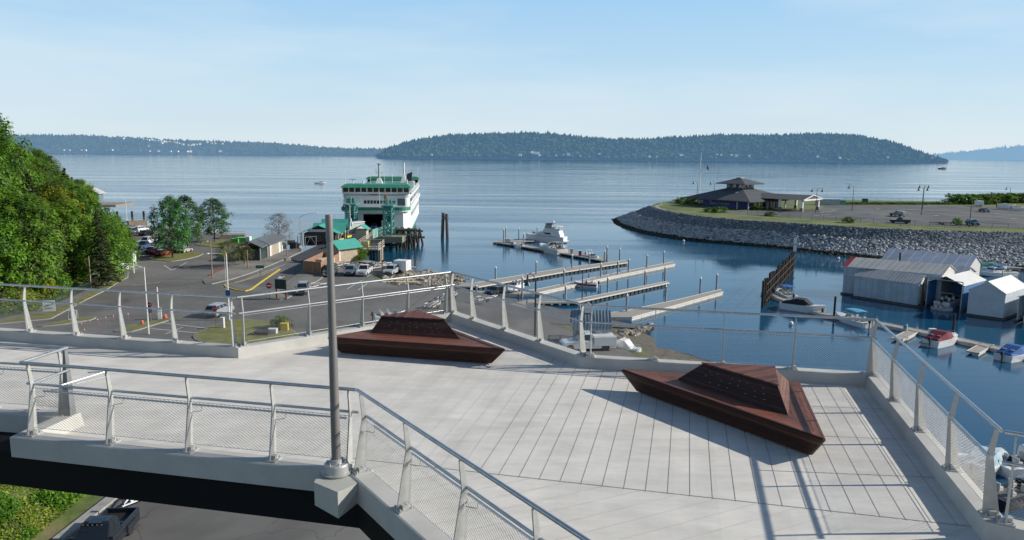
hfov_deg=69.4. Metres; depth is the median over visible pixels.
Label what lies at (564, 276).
guide pile
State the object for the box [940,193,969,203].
hedge bush
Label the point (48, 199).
broadleaf tree
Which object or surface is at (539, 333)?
railing
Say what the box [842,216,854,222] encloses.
bush
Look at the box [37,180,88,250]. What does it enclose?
broadleaf tree
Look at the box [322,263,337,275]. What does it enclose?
pickup truck
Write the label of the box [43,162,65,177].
broadleaf tree
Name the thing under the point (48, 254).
broadleaf tree
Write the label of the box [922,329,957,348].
motor boat
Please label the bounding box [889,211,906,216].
pickup truck
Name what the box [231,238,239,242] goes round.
cabinet
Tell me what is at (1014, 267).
floating dock
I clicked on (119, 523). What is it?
pickup truck
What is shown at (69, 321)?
grass verge
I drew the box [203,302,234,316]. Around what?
suv
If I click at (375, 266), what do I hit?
boat trailer
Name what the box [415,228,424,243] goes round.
fender piles
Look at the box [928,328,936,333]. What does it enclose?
dock box
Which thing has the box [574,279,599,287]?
motor boat
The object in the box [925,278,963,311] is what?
metal portal
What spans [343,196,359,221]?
ferry dock tower
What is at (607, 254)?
guide pile
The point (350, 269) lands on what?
suv
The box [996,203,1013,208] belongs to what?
motor boat
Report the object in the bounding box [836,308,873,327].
motor boat
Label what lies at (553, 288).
floating dock
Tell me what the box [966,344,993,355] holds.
finger float
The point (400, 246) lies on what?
fender piles
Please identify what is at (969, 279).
boathouse
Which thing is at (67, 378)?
railing
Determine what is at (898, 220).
pickup truck
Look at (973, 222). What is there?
suv
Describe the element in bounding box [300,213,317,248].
street lamp
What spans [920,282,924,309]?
mooring pile
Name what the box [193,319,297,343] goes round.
grass verge
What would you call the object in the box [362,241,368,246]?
yellow chest
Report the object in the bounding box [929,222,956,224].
boat trailer
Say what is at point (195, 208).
broadleaf tree
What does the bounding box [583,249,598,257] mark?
motor boat
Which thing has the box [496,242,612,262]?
floating dock
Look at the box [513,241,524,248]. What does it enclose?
motor boat
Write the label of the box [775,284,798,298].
motor boat
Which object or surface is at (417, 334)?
bench
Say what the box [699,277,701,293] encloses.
guide pile
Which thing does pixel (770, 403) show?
bench
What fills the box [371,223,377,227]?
hatchback car
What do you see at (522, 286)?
guide pile
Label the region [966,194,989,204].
hedge bush
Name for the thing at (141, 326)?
grass verge
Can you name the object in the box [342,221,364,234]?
covered walkway
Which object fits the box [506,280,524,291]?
motor boat
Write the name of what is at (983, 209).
sedan car
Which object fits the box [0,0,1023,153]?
sky
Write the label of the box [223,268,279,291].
traffic island
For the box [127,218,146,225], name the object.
bulkhead
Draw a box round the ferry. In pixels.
[341,161,420,243]
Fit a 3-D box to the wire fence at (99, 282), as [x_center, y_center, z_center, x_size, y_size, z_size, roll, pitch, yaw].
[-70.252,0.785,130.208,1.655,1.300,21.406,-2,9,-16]
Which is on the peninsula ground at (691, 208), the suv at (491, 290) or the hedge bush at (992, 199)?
the hedge bush at (992, 199)
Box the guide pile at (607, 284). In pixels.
[607,277,608,292]
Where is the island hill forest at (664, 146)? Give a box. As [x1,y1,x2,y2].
[375,130,948,162]
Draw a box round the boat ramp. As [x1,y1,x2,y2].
[380,282,651,328]
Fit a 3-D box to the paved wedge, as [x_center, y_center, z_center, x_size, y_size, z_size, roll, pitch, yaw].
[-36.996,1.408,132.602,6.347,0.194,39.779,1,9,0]
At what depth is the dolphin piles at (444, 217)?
233.65 m
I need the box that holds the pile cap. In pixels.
[374,234,405,251]
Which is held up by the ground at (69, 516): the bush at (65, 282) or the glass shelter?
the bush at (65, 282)
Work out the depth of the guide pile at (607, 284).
141.72 m
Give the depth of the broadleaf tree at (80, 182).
225.35 m
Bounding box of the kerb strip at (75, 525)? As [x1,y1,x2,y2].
[52,497,117,539]
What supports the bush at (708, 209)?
on the peninsula ground at (691, 208)
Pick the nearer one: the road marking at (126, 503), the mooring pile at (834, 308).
the road marking at (126, 503)
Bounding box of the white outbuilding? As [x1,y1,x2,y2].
[90,251,136,274]
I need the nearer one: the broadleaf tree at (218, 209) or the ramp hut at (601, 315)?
the ramp hut at (601, 315)
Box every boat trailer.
[310,282,326,286]
[337,262,349,266]
[371,264,387,270]
[375,261,390,267]
[423,296,440,307]
[474,291,497,301]
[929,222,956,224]
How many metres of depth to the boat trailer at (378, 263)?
147.25 m
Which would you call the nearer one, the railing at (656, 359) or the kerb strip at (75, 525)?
the railing at (656, 359)
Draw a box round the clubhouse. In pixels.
[683,177,789,209]
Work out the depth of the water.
267.35 m
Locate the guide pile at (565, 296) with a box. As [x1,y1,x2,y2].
[564,285,566,298]
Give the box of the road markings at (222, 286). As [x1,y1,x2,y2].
[138,255,373,333]
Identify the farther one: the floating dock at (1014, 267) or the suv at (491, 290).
the floating dock at (1014, 267)
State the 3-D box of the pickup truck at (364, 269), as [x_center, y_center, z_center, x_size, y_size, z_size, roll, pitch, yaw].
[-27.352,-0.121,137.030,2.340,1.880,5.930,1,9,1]
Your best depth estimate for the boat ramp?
119.95 m
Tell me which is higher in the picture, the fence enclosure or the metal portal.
the fence enclosure
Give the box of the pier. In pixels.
[99,202,144,220]
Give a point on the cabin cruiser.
(549, 247)
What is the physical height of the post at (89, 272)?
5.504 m
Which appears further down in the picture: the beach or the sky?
the beach
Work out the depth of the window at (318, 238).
177.79 m
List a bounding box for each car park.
[0,225,638,539]
[718,205,1023,227]
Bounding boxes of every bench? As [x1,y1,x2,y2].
[337,310,504,362]
[621,362,825,454]
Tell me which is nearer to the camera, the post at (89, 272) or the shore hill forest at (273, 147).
the post at (89, 272)
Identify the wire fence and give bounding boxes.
[0,273,116,317]
[92,267,121,287]
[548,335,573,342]
[747,210,1019,228]
[824,197,933,201]
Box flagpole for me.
[695,152,704,193]
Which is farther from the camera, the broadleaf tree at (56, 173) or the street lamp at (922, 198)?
the street lamp at (922, 198)
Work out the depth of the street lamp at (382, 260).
134.24 m
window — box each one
[304,235,311,243]
[314,235,321,243]
[397,199,404,205]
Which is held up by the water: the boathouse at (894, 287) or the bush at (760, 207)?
the boathouse at (894, 287)
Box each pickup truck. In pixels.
[69,507,139,539]
[134,240,154,249]
[137,236,157,244]
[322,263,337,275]
[356,264,372,275]
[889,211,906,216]
[889,217,911,223]
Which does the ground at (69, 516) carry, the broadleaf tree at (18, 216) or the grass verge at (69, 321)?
the broadleaf tree at (18, 216)
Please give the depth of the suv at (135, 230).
198.93 m
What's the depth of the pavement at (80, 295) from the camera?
109.22 m
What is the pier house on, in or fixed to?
on the pier
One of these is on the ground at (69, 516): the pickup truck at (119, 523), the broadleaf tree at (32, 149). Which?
the broadleaf tree at (32, 149)
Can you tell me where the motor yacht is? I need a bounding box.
[525,216,568,242]
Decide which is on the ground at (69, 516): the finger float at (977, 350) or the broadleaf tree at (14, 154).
the broadleaf tree at (14, 154)
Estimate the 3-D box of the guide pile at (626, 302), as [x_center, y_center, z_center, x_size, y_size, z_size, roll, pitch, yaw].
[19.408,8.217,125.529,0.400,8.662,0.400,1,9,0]
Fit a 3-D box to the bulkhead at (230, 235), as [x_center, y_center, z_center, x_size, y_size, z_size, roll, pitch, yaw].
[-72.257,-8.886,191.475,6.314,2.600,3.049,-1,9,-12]
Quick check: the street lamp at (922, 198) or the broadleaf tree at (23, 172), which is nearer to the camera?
the broadleaf tree at (23, 172)
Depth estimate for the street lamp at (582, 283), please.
115.15 m
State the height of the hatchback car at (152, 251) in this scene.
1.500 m
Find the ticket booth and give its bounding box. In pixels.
[324,238,362,261]
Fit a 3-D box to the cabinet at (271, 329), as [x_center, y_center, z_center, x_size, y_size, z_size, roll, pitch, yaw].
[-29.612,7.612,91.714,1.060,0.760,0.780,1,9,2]
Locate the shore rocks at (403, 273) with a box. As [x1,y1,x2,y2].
[141,225,428,282]
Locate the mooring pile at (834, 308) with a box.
[833,296,836,314]
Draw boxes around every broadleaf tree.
[0,113,47,248]
[0,140,34,190]
[0,183,39,256]
[0,192,68,284]
[0,197,29,259]
[0,213,30,287]
[1,145,31,178]
[4,176,45,214]
[13,168,40,185]
[17,180,60,229]
[18,153,52,180]
[19,159,50,183]
[26,146,55,163]
[27,149,62,170]
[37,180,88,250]
[40,164,71,183]
[41,179,65,230]
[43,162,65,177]
[43,197,96,275]
[49,175,91,201]
[55,186,116,267]
[58,192,93,248]
[74,178,99,199]
[74,179,100,200]
[74,214,134,280]
[87,204,121,240]
[102,221,137,267]
[106,214,132,234]
[117,235,140,268]
[146,195,195,257]
[163,195,206,251]
[194,198,235,241]
[214,240,243,264]
[232,243,254,261]
[263,213,292,241]
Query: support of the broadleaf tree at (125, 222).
on the ground at (69, 516)
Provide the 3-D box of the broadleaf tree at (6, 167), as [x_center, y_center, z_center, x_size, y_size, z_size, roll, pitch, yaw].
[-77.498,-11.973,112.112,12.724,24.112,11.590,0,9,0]
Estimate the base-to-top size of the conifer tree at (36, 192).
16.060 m
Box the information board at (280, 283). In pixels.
[275,279,286,299]
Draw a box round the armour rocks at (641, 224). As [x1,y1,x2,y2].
[616,211,1023,266]
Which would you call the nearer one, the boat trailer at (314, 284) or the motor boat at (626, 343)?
the motor boat at (626, 343)
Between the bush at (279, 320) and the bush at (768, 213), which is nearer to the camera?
the bush at (279, 320)
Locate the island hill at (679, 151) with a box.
[380,136,943,162]
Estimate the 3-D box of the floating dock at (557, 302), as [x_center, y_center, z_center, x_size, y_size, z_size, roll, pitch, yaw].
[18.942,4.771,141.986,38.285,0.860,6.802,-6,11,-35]
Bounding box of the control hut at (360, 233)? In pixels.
[354,223,370,239]
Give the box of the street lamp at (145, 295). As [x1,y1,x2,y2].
[121,263,149,333]
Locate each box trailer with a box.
[393,259,410,272]
[974,201,983,206]
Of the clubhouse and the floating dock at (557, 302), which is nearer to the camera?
the floating dock at (557, 302)
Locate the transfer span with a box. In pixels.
[348,223,389,238]
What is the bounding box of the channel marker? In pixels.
[793,238,796,251]
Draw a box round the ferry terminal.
[299,218,352,245]
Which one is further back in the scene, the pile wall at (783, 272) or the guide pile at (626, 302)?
the pile wall at (783, 272)
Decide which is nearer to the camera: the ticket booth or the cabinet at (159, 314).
the cabinet at (159, 314)
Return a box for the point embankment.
[639,208,1023,261]
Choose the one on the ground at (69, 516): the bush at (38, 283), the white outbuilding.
the bush at (38, 283)
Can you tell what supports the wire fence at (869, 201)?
on the peninsula ground at (691, 208)
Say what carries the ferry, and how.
on the water
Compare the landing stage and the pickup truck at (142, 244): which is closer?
the pickup truck at (142, 244)
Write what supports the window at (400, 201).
in the ferry
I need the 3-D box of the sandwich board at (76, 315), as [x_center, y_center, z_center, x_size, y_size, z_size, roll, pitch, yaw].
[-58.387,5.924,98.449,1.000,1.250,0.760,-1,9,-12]
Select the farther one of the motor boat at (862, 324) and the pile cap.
the pile cap
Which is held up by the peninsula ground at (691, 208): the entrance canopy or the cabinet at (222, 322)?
the entrance canopy
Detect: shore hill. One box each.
[11,137,378,155]
[945,148,1023,159]
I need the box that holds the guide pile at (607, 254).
[606,246,607,261]
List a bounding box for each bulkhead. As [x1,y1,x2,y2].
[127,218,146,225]
[219,231,245,238]
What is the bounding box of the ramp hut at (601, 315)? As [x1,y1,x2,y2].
[570,302,611,336]
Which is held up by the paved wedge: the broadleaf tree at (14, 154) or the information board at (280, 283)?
the information board at (280, 283)
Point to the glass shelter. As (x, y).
(827, 201)
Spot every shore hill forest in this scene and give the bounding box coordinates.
[4,133,385,155]
[930,144,1023,159]
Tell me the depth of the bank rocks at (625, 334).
104.77 m
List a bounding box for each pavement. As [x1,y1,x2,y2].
[0,269,128,323]
[350,260,415,268]
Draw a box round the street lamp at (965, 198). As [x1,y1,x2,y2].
[963,195,972,226]
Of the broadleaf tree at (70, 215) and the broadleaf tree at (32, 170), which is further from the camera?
the broadleaf tree at (32, 170)
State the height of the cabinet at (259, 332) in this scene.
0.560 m
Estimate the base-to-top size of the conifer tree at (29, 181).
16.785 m
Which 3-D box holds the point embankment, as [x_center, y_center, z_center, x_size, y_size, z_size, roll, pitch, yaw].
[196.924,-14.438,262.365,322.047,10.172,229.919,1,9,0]
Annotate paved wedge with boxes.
[267,266,339,299]
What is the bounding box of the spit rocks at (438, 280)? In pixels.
[401,269,469,287]
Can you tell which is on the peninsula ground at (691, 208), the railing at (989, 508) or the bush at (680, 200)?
the bush at (680, 200)
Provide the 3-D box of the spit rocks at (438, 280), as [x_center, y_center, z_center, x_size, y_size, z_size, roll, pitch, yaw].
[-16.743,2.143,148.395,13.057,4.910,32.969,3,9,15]
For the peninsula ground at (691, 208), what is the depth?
249.90 m
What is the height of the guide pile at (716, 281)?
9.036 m
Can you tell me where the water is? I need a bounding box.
[45,153,1023,520]
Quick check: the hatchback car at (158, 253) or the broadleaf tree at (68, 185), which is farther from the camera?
the hatchback car at (158, 253)
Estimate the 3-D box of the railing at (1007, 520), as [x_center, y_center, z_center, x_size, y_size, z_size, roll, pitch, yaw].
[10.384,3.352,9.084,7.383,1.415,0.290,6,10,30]
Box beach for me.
[627,333,655,346]
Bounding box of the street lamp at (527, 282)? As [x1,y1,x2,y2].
[524,273,536,336]
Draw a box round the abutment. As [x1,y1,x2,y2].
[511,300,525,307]
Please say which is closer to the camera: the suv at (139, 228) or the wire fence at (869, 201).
the suv at (139, 228)
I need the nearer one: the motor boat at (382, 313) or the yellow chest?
the motor boat at (382, 313)
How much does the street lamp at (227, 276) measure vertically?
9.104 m
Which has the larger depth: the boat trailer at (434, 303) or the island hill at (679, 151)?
the island hill at (679, 151)
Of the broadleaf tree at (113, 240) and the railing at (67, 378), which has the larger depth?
the broadleaf tree at (113, 240)
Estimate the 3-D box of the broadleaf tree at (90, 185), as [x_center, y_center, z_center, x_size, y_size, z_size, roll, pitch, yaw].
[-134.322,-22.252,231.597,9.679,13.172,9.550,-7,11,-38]
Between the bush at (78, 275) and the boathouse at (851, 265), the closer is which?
the bush at (78, 275)
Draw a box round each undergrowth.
[0,267,87,313]
[0,484,86,539]
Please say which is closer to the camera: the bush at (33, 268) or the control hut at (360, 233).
the bush at (33, 268)
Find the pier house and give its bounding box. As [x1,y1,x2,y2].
[93,187,105,202]
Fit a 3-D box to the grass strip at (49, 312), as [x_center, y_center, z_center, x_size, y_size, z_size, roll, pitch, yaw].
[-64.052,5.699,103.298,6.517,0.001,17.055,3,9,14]
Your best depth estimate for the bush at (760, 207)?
271.36 m
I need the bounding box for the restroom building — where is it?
[235,233,286,260]
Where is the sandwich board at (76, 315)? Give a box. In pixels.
[68,310,78,319]
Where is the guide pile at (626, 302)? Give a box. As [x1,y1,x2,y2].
[626,294,627,311]
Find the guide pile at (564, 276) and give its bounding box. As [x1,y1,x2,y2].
[563,268,564,283]
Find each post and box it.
[88,256,91,287]
[156,287,158,307]
[314,214,372,517]
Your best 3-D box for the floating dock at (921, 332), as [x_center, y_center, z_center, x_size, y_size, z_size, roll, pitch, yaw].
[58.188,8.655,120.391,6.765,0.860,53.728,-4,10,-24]
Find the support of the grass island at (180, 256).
on the car park at (157, 521)
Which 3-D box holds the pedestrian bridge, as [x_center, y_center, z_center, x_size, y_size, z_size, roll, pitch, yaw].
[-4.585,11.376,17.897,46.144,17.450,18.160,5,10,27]
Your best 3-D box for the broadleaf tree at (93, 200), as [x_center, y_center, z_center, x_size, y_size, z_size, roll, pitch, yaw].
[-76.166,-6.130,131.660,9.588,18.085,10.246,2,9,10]
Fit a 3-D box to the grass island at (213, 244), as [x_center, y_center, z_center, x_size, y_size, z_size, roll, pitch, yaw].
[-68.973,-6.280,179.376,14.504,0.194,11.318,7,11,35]
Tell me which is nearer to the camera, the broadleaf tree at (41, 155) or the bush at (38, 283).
the bush at (38, 283)
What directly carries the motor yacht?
on the water
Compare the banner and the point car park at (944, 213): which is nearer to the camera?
the banner
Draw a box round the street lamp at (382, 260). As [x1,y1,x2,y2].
[376,235,382,275]
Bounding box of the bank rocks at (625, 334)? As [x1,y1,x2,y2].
[613,323,653,338]
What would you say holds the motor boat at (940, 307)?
on the water
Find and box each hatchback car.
[150,247,161,254]
[153,249,171,255]
[176,246,192,252]
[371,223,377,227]
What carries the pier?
in the water
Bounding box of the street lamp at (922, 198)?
[917,186,928,214]
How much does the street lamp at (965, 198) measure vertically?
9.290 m
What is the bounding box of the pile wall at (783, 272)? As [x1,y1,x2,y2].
[761,252,795,307]
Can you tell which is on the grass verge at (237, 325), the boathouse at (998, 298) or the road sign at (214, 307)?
the road sign at (214, 307)
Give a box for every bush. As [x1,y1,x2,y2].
[0,261,35,295]
[0,270,12,292]
[0,288,9,300]
[14,249,44,279]
[31,278,48,294]
[35,280,60,298]
[45,270,72,294]
[67,261,85,279]
[269,314,294,330]
[354,253,365,262]
[357,247,368,257]
[673,197,694,203]
[682,198,698,203]
[702,207,714,211]
[713,206,727,212]
[750,205,765,209]
[764,212,776,215]
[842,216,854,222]
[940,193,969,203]
[949,194,978,203]
[951,217,963,225]
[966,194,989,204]
[978,194,1000,204]
[993,193,1018,202]
[1004,193,1023,202]
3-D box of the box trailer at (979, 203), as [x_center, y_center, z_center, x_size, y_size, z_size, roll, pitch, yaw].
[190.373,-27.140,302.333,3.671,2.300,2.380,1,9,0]
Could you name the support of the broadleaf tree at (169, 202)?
on the grass island at (180, 256)
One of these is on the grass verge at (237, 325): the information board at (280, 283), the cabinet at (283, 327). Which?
the cabinet at (283, 327)
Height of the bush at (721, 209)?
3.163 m
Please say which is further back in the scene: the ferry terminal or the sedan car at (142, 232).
the sedan car at (142, 232)
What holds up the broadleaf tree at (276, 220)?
on the car park at (157, 521)
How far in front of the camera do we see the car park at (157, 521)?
103.82 m
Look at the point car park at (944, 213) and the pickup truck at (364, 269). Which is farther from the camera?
the point car park at (944, 213)
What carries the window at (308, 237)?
in the ferry terminal
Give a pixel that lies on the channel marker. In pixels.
(795, 245)
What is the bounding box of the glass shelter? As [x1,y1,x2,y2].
[815,198,840,204]
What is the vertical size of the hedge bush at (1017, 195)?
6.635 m
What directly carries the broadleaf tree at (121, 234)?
on the ground at (69, 516)
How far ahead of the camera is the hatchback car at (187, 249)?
162.88 m
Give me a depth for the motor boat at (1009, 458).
64.35 m
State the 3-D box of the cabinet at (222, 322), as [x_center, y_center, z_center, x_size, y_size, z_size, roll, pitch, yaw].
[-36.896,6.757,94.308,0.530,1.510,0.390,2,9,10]
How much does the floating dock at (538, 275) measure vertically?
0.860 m
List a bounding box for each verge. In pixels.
[38,316,95,326]
[114,318,170,332]
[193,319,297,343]
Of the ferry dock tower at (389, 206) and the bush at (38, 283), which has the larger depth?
the ferry dock tower at (389, 206)
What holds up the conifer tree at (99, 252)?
on the ground at (69, 516)
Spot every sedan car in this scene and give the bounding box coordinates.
[138,230,152,235]
[144,246,155,253]
[978,208,989,211]
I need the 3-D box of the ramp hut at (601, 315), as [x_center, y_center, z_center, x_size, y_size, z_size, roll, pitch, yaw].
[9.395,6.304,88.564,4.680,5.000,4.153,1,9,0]
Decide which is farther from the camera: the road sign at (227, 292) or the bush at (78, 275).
the bush at (78, 275)
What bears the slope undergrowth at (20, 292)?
on the ground at (69, 516)
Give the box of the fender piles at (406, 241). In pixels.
[403,227,412,247]
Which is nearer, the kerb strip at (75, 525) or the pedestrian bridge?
the pedestrian bridge
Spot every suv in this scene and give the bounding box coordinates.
[128,227,138,233]
[134,226,148,231]
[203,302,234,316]
[295,281,309,294]
[343,264,356,275]
[383,263,398,274]
[484,286,502,294]
[965,219,979,225]
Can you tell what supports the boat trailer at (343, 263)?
on the car park at (157, 521)
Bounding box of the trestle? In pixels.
[290,231,372,262]
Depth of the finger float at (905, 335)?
111.00 m
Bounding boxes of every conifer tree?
[20,173,58,265]
[26,187,64,279]
[60,168,69,189]
[81,211,121,286]
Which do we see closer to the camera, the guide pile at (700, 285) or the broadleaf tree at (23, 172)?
the broadleaf tree at (23, 172)
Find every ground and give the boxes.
[0,224,711,539]
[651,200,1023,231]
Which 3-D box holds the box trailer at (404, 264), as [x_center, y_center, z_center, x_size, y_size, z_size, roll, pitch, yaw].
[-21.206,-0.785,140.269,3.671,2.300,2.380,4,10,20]
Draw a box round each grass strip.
[0,298,81,321]
[82,276,124,300]
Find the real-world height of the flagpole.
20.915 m
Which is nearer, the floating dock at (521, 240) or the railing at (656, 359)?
the railing at (656, 359)
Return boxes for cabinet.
[157,310,161,318]
[220,317,224,327]
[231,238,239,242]
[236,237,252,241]
[254,329,269,334]
[268,328,277,333]
[280,322,288,330]
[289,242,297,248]
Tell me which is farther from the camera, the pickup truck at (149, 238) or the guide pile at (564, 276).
the pickup truck at (149, 238)
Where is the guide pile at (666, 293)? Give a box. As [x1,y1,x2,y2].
[665,284,666,301]
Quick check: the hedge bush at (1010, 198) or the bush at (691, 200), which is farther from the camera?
the hedge bush at (1010, 198)
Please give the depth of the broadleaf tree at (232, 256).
142.93 m
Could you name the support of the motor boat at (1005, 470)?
on the water
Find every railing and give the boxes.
[0,283,240,347]
[0,343,64,415]
[19,346,104,423]
[20,361,358,468]
[237,271,454,346]
[352,388,590,539]
[448,271,588,356]
[586,304,877,374]
[868,318,1003,518]
[996,430,1023,527]
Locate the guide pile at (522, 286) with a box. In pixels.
[521,276,522,296]
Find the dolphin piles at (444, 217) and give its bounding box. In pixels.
[441,206,448,238]
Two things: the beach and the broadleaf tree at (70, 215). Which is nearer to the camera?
the beach
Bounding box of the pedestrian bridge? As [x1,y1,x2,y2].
[0,312,1023,539]
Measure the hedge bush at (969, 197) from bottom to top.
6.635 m
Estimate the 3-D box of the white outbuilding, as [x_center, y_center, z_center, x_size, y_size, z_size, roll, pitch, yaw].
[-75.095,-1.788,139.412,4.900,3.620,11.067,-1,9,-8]
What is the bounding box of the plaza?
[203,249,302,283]
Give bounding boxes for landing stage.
[358,239,384,262]
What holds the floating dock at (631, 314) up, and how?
on the water
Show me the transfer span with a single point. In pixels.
(378, 231)
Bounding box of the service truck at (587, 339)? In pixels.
[558,331,616,350]
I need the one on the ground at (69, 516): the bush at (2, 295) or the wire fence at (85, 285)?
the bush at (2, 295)
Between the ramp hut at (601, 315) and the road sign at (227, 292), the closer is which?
the ramp hut at (601, 315)
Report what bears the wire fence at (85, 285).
on the pavement at (80, 295)
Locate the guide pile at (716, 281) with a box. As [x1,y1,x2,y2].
[715,273,717,289]
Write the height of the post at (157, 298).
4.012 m
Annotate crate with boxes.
[315,257,335,262]
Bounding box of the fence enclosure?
[303,252,339,273]
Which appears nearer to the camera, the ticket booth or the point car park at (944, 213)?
the ticket booth
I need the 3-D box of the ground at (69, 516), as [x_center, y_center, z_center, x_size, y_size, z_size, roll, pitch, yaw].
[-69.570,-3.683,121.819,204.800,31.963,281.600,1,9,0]
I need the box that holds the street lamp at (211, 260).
[206,241,212,278]
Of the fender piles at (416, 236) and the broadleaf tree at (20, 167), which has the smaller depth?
the broadleaf tree at (20, 167)
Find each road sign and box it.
[212,305,217,324]
[225,290,229,319]
[266,283,271,299]
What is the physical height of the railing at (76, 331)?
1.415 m
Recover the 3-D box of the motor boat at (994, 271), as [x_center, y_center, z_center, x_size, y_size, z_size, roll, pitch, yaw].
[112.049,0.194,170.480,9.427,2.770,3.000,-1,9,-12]
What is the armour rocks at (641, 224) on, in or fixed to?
on the point embankment
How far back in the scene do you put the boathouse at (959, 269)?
144.09 m
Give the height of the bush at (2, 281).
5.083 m
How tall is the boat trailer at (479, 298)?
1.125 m
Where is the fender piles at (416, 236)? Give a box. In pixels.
[410,228,419,246]
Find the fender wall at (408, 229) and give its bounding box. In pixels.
[388,228,417,249]
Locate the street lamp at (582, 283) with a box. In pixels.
[579,269,582,298]
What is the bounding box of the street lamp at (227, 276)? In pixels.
[206,253,229,316]
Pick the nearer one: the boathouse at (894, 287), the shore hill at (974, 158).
the boathouse at (894, 287)
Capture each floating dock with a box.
[457,260,627,289]
[477,261,674,296]
[493,239,533,243]
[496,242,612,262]
[527,281,668,305]
[611,289,722,320]
[760,292,1001,351]
[1007,266,1023,269]
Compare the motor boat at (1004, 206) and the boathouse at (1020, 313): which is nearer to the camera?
the boathouse at (1020, 313)
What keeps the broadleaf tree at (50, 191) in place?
on the ground at (69, 516)
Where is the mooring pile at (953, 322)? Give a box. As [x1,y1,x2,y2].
[952,313,955,331]
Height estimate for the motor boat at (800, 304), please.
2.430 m
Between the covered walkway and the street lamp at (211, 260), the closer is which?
the street lamp at (211, 260)
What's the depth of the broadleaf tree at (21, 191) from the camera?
117.49 m
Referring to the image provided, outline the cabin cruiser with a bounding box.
[539,241,567,254]
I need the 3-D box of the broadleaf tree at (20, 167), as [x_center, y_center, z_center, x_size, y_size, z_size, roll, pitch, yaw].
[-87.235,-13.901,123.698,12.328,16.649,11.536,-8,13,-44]
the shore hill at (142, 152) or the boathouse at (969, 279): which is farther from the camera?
the shore hill at (142, 152)
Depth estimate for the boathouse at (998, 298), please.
125.66 m
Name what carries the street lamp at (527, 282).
on the car park at (157, 521)
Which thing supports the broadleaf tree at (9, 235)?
on the ground at (69, 516)
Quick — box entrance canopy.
[757,193,822,211]
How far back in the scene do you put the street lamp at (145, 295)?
90.65 m
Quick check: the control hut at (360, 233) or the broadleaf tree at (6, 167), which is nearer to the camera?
the broadleaf tree at (6, 167)
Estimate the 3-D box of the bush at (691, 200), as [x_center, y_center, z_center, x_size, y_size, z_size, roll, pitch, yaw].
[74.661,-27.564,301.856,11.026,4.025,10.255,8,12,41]
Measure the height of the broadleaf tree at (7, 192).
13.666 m
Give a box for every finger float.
[891,330,917,341]
[919,340,927,345]
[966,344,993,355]
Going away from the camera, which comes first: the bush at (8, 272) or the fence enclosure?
the bush at (8, 272)
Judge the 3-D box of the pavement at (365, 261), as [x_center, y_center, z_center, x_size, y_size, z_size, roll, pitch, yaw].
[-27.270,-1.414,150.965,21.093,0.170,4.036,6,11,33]
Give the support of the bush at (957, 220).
on the peninsula ground at (691, 208)
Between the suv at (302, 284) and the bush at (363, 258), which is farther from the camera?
the bush at (363, 258)
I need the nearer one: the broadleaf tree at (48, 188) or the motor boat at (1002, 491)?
the motor boat at (1002, 491)
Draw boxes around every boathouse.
[840,257,956,302]
[851,269,926,306]
[881,258,976,273]
[882,248,981,275]
[924,271,985,311]
[964,275,1023,319]
[1014,295,1023,321]
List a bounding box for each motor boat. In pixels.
[371,309,404,320]
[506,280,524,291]
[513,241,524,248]
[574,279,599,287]
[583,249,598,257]
[617,337,640,351]
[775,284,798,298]
[779,297,825,312]
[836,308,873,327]
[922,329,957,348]
[930,303,952,311]
[934,292,962,307]
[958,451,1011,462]
[959,445,1007,480]
[980,262,1006,270]
[980,475,1023,512]
[981,264,1018,276]
[994,343,1023,362]
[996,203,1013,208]
[998,444,1023,478]
[1010,205,1023,209]
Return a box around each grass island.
[149,251,202,261]
[196,241,244,247]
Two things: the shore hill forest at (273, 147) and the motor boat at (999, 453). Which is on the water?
the motor boat at (999, 453)
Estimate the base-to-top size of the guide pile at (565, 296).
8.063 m
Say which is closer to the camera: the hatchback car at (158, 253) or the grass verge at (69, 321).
the grass verge at (69, 321)
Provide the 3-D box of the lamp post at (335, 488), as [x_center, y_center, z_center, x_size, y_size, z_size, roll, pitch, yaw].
[-2.813,1.520,12.040,0.900,4.822,1.100,1,9,0]
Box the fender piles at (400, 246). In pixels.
[395,227,407,249]
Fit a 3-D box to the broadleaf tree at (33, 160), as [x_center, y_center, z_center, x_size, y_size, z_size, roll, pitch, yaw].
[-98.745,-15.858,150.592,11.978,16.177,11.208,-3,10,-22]
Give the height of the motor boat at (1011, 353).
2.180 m
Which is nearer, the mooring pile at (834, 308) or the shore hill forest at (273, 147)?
the mooring pile at (834, 308)
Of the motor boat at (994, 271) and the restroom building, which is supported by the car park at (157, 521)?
the restroom building
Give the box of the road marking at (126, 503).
[122,499,136,506]
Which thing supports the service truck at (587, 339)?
on the car park at (157, 521)
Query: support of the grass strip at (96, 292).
on the pavement at (80, 295)
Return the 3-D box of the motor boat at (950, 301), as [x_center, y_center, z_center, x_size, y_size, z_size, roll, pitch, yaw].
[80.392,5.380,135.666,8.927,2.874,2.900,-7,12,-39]
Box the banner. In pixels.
[42,300,55,310]

